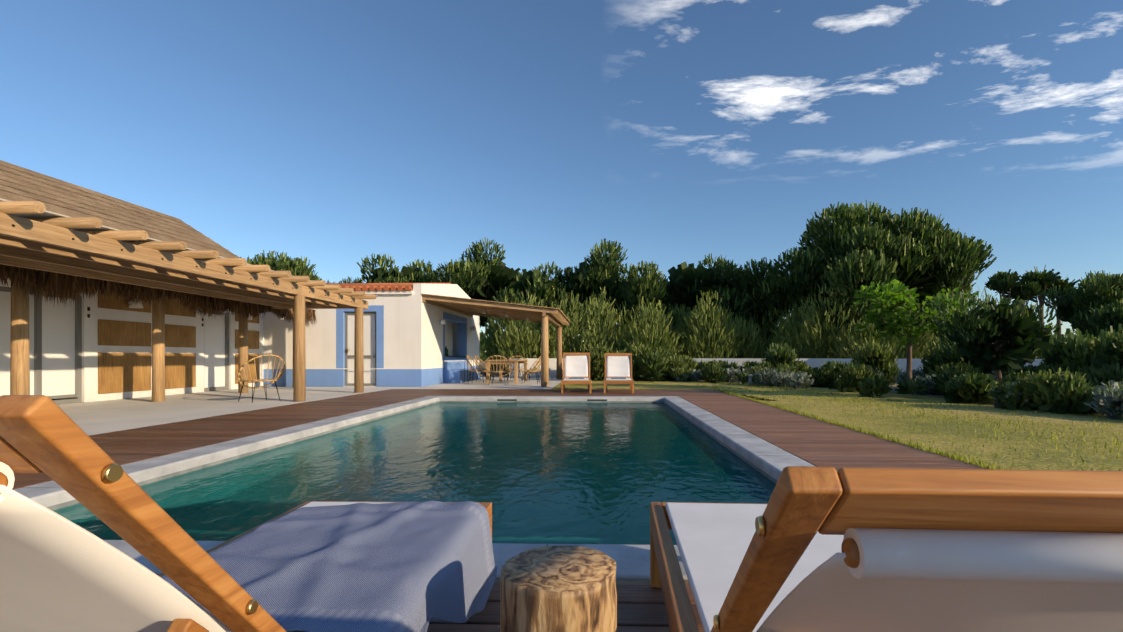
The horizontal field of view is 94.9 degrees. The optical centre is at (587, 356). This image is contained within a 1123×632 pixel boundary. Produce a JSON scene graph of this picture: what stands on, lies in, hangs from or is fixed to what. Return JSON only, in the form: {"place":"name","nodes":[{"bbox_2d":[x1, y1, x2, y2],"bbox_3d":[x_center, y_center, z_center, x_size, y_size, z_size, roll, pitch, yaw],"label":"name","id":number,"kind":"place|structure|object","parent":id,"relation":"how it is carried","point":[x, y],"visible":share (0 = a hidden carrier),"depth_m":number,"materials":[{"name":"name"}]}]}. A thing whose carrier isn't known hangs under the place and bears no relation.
{"place":"outdoors","nodes":[
{"label":"outdoors","id":0,"kind":"place"},
{"bbox_2d":[0,278,262,404],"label":"cabana walls","id":1,"kind":"structure","parent":0,"point":[87,349],"depth_m":10.25,"materials":[{"name":"white paint"}]},
{"bbox_2d":[0,160,248,301],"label":"roof","id":2,"kind":"structure","parent":1,"relation":"on","point":[51,194],"depth_m":10.35,"materials":[{"name":"brown wood"}]},
{"bbox_2d":[0,264,316,323],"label":"thatch fringe","id":3,"kind":"object","parent":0,"point":[60,285],"visible":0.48,"depth_m":8.65,"materials":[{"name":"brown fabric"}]},
{"bbox_2d":[237,354,285,402],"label":"wicker chair","id":4,"kind":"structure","parent":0,"point":[275,379],"depth_m":9.62,"materials":[{"name":"brown wicker"}]},
{"bbox_2d":[58,377,561,435],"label":"patio terrace","id":5,"kind":"structure","parent":0,"point":[96,417],"depth_m":9.41,"materials":[{"name":"concrete"}]},
{"bbox_2d":[10,282,293,401],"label":"wooden posts","id":6,"kind":"object","parent":5,"relation":"on","point":[19,360],"visible":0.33,"depth_m":7.53,"materials":[{"name":"brown wood"}]},
{"bbox_2d":[0,198,375,401],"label":"pool pergola","id":7,"kind":"object","parent":5,"relation":"on","point":[36,235],"visible":1,"depth_m":7.43,"materials":[{"name":"brown wood"}]},
{"bbox_2d":[444,361,480,382],"bbox_3d":[-4.367,0.497,18.128,0.518,0.700,2.900,0,0,1],"label":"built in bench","id":8,"kind":"object","parent":5,"relation":"on","point":[453,371],"visible":0.93,"depth_m":16.98,"materials":[{"name":"blue paint"}]},
{"bbox_2d":[464,359,477,382],"bbox_3d":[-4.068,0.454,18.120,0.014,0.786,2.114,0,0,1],"label":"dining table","id":9,"kind":"object","parent":5,"relation":"on","point":[467,371],"visible":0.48,"depth_m":17.45,"materials":[{"name":"metal"}]},
{"bbox_2d":[466,355,485,382],"bbox_3d":[-3.557,0.399,16.457,0.646,0.900,0.831,0,0,1],"label":"dining chair","id":10,"kind":"object","parent":5,"relation":"on","point":[474,370],"visible":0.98,"depth_m":16.36,"materials":[{"name":"wicker"}]},
{"bbox_2d":[474,355,493,381],"bbox_3d":[-3.530,0.399,17.557,0.646,0.900,0.831,0,0,1],"label":"dining chair","id":11,"kind":"object","parent":5,"relation":"on","point":[475,356],"visible":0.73,"depth_m":17.50,"materials":[{"name":"wicker"}]},
{"bbox_2d":[422,294,570,386],"bbox_3d":[-2.689,-0.473,17.361,3.908,2.641,5.710,0,0,1],"label":"pergola","id":12,"kind":"object","parent":5,"relation":"on","point":[545,316],"visible":0.98,"depth_m":15.16,"materials":[{"name":"brown wood"}]},
{"bbox_2d":[483,310,528,319],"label":"ceiling lights","id":13,"kind":"object","parent":12,"relation":"attached to","point":[506,315],"visible":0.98,"depth_m":17.10,"materials":[{"name":"black metal"}]},
{"bbox_2d":[484,355,511,385],"bbox_3d":[-2.691,0.399,15.497,0.831,0.900,0.646,0,0,1],"label":"dining chair","id":14,"kind":"object","parent":5,"relation":"on","point":[491,371],"visible":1,"depth_m":15.35,"materials":[{"name":"wicker"}]},
{"bbox_2d":[486,359,527,383],"bbox_3d":[-2.652,0.468,17.085,1.000,0.760,2.200,0,0,1],"label":"dining table","id":15,"kind":"object","parent":5,"relation":"on","point":[515,362],"visible":0.88,"depth_m":16.05,"materials":[{"name":"brown wood"}]},
{"bbox_2d":[505,356,527,380],"bbox_3d":[-2.612,0.399,18.724,0.831,0.900,0.646,0,0,1],"label":"dining chair","id":16,"kind":"object","parent":5,"relation":"on","point":[518,369],"visible":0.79,"depth_m":18.84,"materials":[{"name":"wicker"}]},
{"bbox_2d":[522,356,540,383],"bbox_3d":[-1.779,0.399,16.414,0.646,0.900,0.831,0,0,1],"label":"dining chair","id":17,"kind":"object","parent":5,"relation":"on","point":[530,369],"visible":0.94,"depth_m":16.23,"materials":[{"name":"wicker"}]},
{"bbox_2d":[527,361,540,379],"bbox_3d":[-1.752,0.399,17.514,0.646,0.900,0.831,0,0,1],"label":"dining chair","id":18,"kind":"object","parent":5,"relation":"on","point":[530,373],"visible":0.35,"depth_m":17.49,"materials":[{"name":"wicker"}]},
{"bbox_2d":[263,283,478,386],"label":"white house","id":19,"kind":"structure","parent":0,"point":[411,338],"depth_m":14.66,"materials":[{"name":"paint"}]},
{"bbox_2d":[157,360,944,584],"bbox_3d":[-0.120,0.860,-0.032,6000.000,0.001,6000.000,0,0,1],"label":"ground","id":20,"kind":"structure","parent":0,"point":[640,581],"depth_m":11.18,"materials":[{"name":"soil"}]},
{"bbox_2d":[240,250,334,282],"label":"pine","id":21,"kind":"object","parent":20,"relation":"on","point":[292,265],"visible":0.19,"depth_m":28.93,"materials":[{"name":"green plant"}]},
{"bbox_2d":[339,276,363,282],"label":"pine","id":22,"kind":"object","parent":20,"relation":"on","point":[357,280],"depth_m":32.37,"materials":[{"name":"green plant"}]},
{"bbox_2d":[356,252,438,282],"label":"pine","id":23,"kind":"object","parent":20,"relation":"on","point":[391,274],"depth_m":30.11,"materials":[{"name":"green plant"}]},
{"bbox_2d":[433,237,528,370],"bbox_3d":[-5.347,-2.819,28.826,6.528,7.555,6.082,0,0,1],"label":"pine","id":24,"kind":"object","parent":20,"relation":"on","point":[475,276],"depth_m":27.70,"materials":[{"name":"green plant"}]},
{"bbox_2d":[490,261,576,331],"bbox_3d":[-2.347,-2.140,27.854,5.217,6.183,4.706,0,0,1],"label":"pine","id":25,"kind":"object","parent":20,"relation":"on","point":[540,284],"depth_m":26.60,"materials":[{"name":"green plant"}]},
{"bbox_2d":[555,238,629,348],"bbox_3d":[0.194,-2.685,27.943,4.803,7.272,5.465,0,0,1],"label":"pine","id":26,"kind":"object","parent":20,"relation":"on","point":[595,273],"depth_m":26.83,"materials":[{"name":"green plant"}]},
{"bbox_2d":[613,260,679,331],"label":"pine","id":27,"kind":"object","parent":20,"relation":"on","point":[650,284],"depth_m":25.62,"materials":[{"name":"green plant"}]},
{"bbox_2d":[665,253,742,355],"bbox_3d":[5.663,-2.296,27.633,4.976,6.504,4.773,0,0,1],"label":"pine","id":28,"kind":"object","parent":20,"relation":"on","point":[683,276],"depth_m":26.38,"materials":[{"name":"green plant"}]},
{"bbox_2d":[480,283,996,374],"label":"tall canes","id":29,"kind":"object","parent":20,"relation":"on","point":[697,335],"visible":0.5,"depth_m":22.16,"materials":[{"name":"green plant"}]},
{"bbox_2d":[697,257,792,339],"bbox_3d":[8.100,-2.083,26.910,4.941,6.063,4.901,0,0,1],"label":"pine","id":30,"kind":"object","parent":20,"relation":"on","point":[742,295],"depth_m":25.51,"materials":[{"name":"green plant"}]},
{"bbox_2d":[509,358,1042,381],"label":"garden wall","id":31,"kind":"structure","parent":20,"relation":"on","point":[818,362],"depth_m":20.07,"materials":[{"name":"white paint"}]},
{"bbox_2d":[479,318,1117,361],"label":"scrub","id":32,"kind":"object","parent":20,"relation":"on","point":[1037,353],"depth_m":59.19,"materials":[{"name":"green plant"}]},
{"bbox_2d":[578,324,1122,416],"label":"shrubs","id":33,"kind":"object","parent":20,"relation":"on","point":[942,353],"visible":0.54,"depth_m":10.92,"materials":[{"name":"green plant"}]},
{"bbox_2d":[754,200,996,342],"bbox_3d":[12.870,-2.967,24.046,9.568,7.849,9.739,0,0,1],"label":"tree","id":34,"kind":"object","parent":20,"relation":"on","point":[850,250],"depth_m":20.92,"materials":[{"name":"green plant"}]},
{"bbox_2d":[671,366,1122,419],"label":"shrubs","id":35,"kind":"object","parent":20,"relation":"on","point":[1102,404],"visible":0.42,"depth_m":13.32,"materials":[{"name":"green plant"}]},
{"bbox_2d":[853,279,978,381],"bbox_3d":[7.461,-0.483,11.966,2.596,2.765,2.126,0,0,1],"label":"young tree","id":36,"kind":"object","parent":20,"relation":"on","point":[896,294],"depth_m":11.94,"materials":[{"name":"green plant"}]},
{"bbox_2d":[926,290,1062,380],"bbox_3d":[7.949,-0.187,10.184,2.314,2.274,1.747,0,0,1],"label":"young pine","id":37,"kind":"object","parent":20,"relation":"on","point":[1017,324],"depth_m":9.84,"materials":[{"name":"green plant"}]},
{"bbox_2d":[985,269,1022,302],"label":"pine","id":38,"kind":"object","parent":20,"relation":"on","point":[1005,281],"depth_m":87.44,"materials":[{"name":"green plant"}]},
{"bbox_2d":[1001,277,1047,309],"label":"pine","id":39,"kind":"object","parent":20,"relation":"on","point":[1028,289],"depth_m":86.91,"materials":[{"name":"green plant"}]},
{"bbox_2d":[1019,265,1060,328],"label":"pine","id":40,"kind":"object","parent":20,"relation":"on","point":[1044,277],"depth_m":87.39,"materials":[{"name":"green plant"}]},
{"bbox_2d":[1043,276,1080,337],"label":"pine","id":41,"kind":"object","parent":20,"relation":"on","point":[1063,283],"depth_m":87.04,"materials":[{"name":"green plant"}]},
{"bbox_2d":[1040,270,1122,337],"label":"pine","id":42,"kind":"object","parent":20,"relation":"on","point":[1075,306],"visible":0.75,"depth_m":34.85,"materials":[{"name":"green plant"}]},
{"bbox_2d":[1083,299,1122,338],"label":"pine","id":43,"kind":"object","parent":20,"relation":"on","point":[1105,318],"depth_m":31.98,"materials":[{"name":"green plant"}]},
{"bbox_2d":[0,0,1122,353],"label":"sky","id":44,"kind":"structure","parent":0,"point":[334,134],"materials":[{"name":"blue"}]},
{"bbox_2d":[552,380,1122,470],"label":"lawn","id":45,"kind":"structure","parent":0,"point":[1049,459],"depth_m":6.41,"materials":[{"name":"green plant"}]},
{"bbox_2d":[747,374,752,385],"bbox_3d":[4.805,0.677,15.253,0.150,0.340,0.150,0,0,1],"label":"garden bollard","id":46,"kind":"object","parent":45,"relation":"on","point":[749,376],"visible":0.94,"depth_m":15.21,"materials":[{"name":"grey metal"}]},
{"bbox_2d":[693,382,1122,470],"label":"lawn edge blades","id":47,"kind":"object","parent":45,"relation":"on","point":[908,443],"visible":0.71,"depth_m":6.55,"materials":[{"name":"green plant"}]},
{"bbox_3d":[-0.883,1.647,6.604,4.744,1.300,8.464,0,0,1],"label":"pool basin","id":48,"kind":"object","parent":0,"visible":0},
{"bbox_2d":[13,396,813,578],"bbox_3d":[-0.883,0.998,6.604,5.450,0.300,9.170,0,0,1],"label":"pool coping","id":49,"kind":"object","parent":48,"relation":"on","point":[632,561],"visible":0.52,"depth_m":4.52,"materials":[{"name":"grey stone"}]},
{"bbox_2d":[22,396,777,545],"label":"coping joints","id":50,"kind":"object","parent":49,"relation":"on","point":[62,505],"visible":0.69,"depth_m":5.41,"materials":[{"name":"grey"}]},
{"bbox_2d":[497,399,606,400],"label":"pool skimmers","id":51,"kind":"object","parent":49,"relation":"attached to","point":[516,399],"visible":0.43,"depth_m":10.83,"materials":[{"name":"grey plastic"}]},
{"bbox_2d":[53,402,775,544],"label":"pool water","id":52,"kind":"structure","parent":48,"relation":"on","point":[565,473],"depth_m":4.23,"materials":[{"name":"teal liquid"}]},
{"label":"deck subframe","id":53,"kind":"object","parent":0,"visible":0},
{"bbox_2d":[12,389,984,631],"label":"deck","id":54,"kind":"structure","parent":53,"relation":"on","point":[812,441],"depth_m":5.48,"materials":[{"name":"brown wood"}]},
{"bbox_2d":[0,395,491,631],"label":"lounger frame","id":55,"kind":"object","parent":54,"relation":"on","point":[52,440],"visible":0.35,"depth_m":0.45,"materials":[{"name":"brown wood"}]},
{"bbox_2d":[0,462,232,631],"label":"lounge chair backrest","id":56,"kind":"object","parent":55,"relation":"in","point":[59,573],"visible":0.98,"depth_m":0.52,"materials":[{"name":"white fabric"}]},
{"bbox_2d":[101,463,257,614],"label":"bolts","id":57,"kind":"object","parent":55,"relation":"attached to","point":[111,473],"visible":1,"depth_m":0.42,"materials":[{"name":"brown"}]},
{"bbox_2d":[161,502,394,631],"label":"lounger cushion","id":58,"kind":"object","parent":55,"relation":"on","point":[312,504],"visible":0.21,"depth_m":1.84,"materials":[{"name":"white fabric"}]},
{"bbox_2d":[162,501,496,631],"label":"towel","id":59,"kind":"object","parent":58,"relation":"on","point":[396,567],"visible":0.9,"depth_m":1.31,"materials":[{"name":"fabric"}]},
{"bbox_2d":[500,546,616,631],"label":"stump table","id":60,"kind":"object","parent":54,"relation":"on","point":[558,589],"visible":1,"depth_m":1.06,"materials":[{"name":"brown wood"}]},
{"bbox_2d":[561,353,590,393],"bbox_3d":[-0.285,0.368,12.816,0.700,0.960,1.780,0,0,-1],"label":"lounger frame","id":61,"kind":"object","parent":54,"relation":"on","point":[564,382],"visible":0.79,"depth_m":11.93,"materials":[{"name":"brown wood"}]},
{"bbox_2d":[564,355,588,378],"bbox_3d":[-0.292,0.252,13.174,0.613,0.628,0.370,0,0,-1],"label":"chair backrest","id":62,"kind":"object","parent":61,"relation":"in","point":[575,365],"visible":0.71,"depth_m":13.18,"materials":[{"name":"white fabric"}]},
{"bbox_2d":[564,378,588,379],"bbox_3d":[-0.279,0.538,12.487,0.596,0.026,0.988,0,0,-1],"label":"seat cushion","id":63,"kind":"object","parent":61,"relation":"in","point":[575,379],"visible":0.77,"depth_m":12.00,"materials":[{"name":"white fabric"}]},
{"bbox_2d":[569,377,584,378],"bbox_3d":[-0.261,0.503,12.226,0.360,0.044,0.200,0,0,1],"label":"folded towel","id":64,"kind":"object","parent":63,"relation":"on","point":[576,378],"visible":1,"depth_m":12.13,"materials":[{"name":"white fabric"}]},
{"bbox_2d":[604,353,633,393],"bbox_3d":[0.763,0.374,12.830,0.746,0.947,1.798,0,0,1],"label":"lounger frame","id":65,"kind":"object","parent":54,"relation":"on","point":[630,382],"visible":0.88,"depth_m":12.97,"materials":[{"name":"brown wood"}]},
{"bbox_2d":[606,356,629,376],"bbox_3d":[0.781,0.259,13.199,0.622,0.615,0.406,0,0,1],"label":"chair backrest","id":66,"kind":"object","parent":65,"relation":"in","point":[617,366],"visible":0.85,"depth_m":13.21,"materials":[{"name":"white fabric"}]},
{"bbox_2d":[606,378,630,379],"bbox_3d":[0.746,0.538,12.502,0.621,0.026,1.003,0,0,1],"label":"seat cushion","id":67,"kind":"object","parent":65,"relation":"in","point":[618,379],"visible":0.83,"depth_m":12.02,"materials":[{"name":"white fabric"}]},
{"bbox_2d":[650,466,1122,631],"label":"frame","id":68,"kind":"object","parent":54,"relation":"on","point":[805,505],"visible":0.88,"depth_m":0.37,"materials":[{"name":"brown wood"}]},
{"bbox_2d":[713,516,764,629],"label":"bolts","id":69,"kind":"object","parent":68,"relation":"attached to","point":[760,525],"visible":0.98,"depth_m":0.42,"materials":[{"name":"brown"}]},
{"bbox_2d":[666,503,843,631],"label":"lounger cushion","id":70,"kind":"object","parent":68,"relation":"in","point":[713,540],"visible":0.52,"depth_m":1.41,"materials":[{"name":"white fabric"}]},
{"bbox_2d":[756,528,1122,631],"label":"lounge chair backrest","id":71,"kind":"object","parent":68,"relation":"hanging from","point":[913,580],"visible":0.98,"depth_m":0.42,"materials":[{"name":"white fabric"}]}
]}

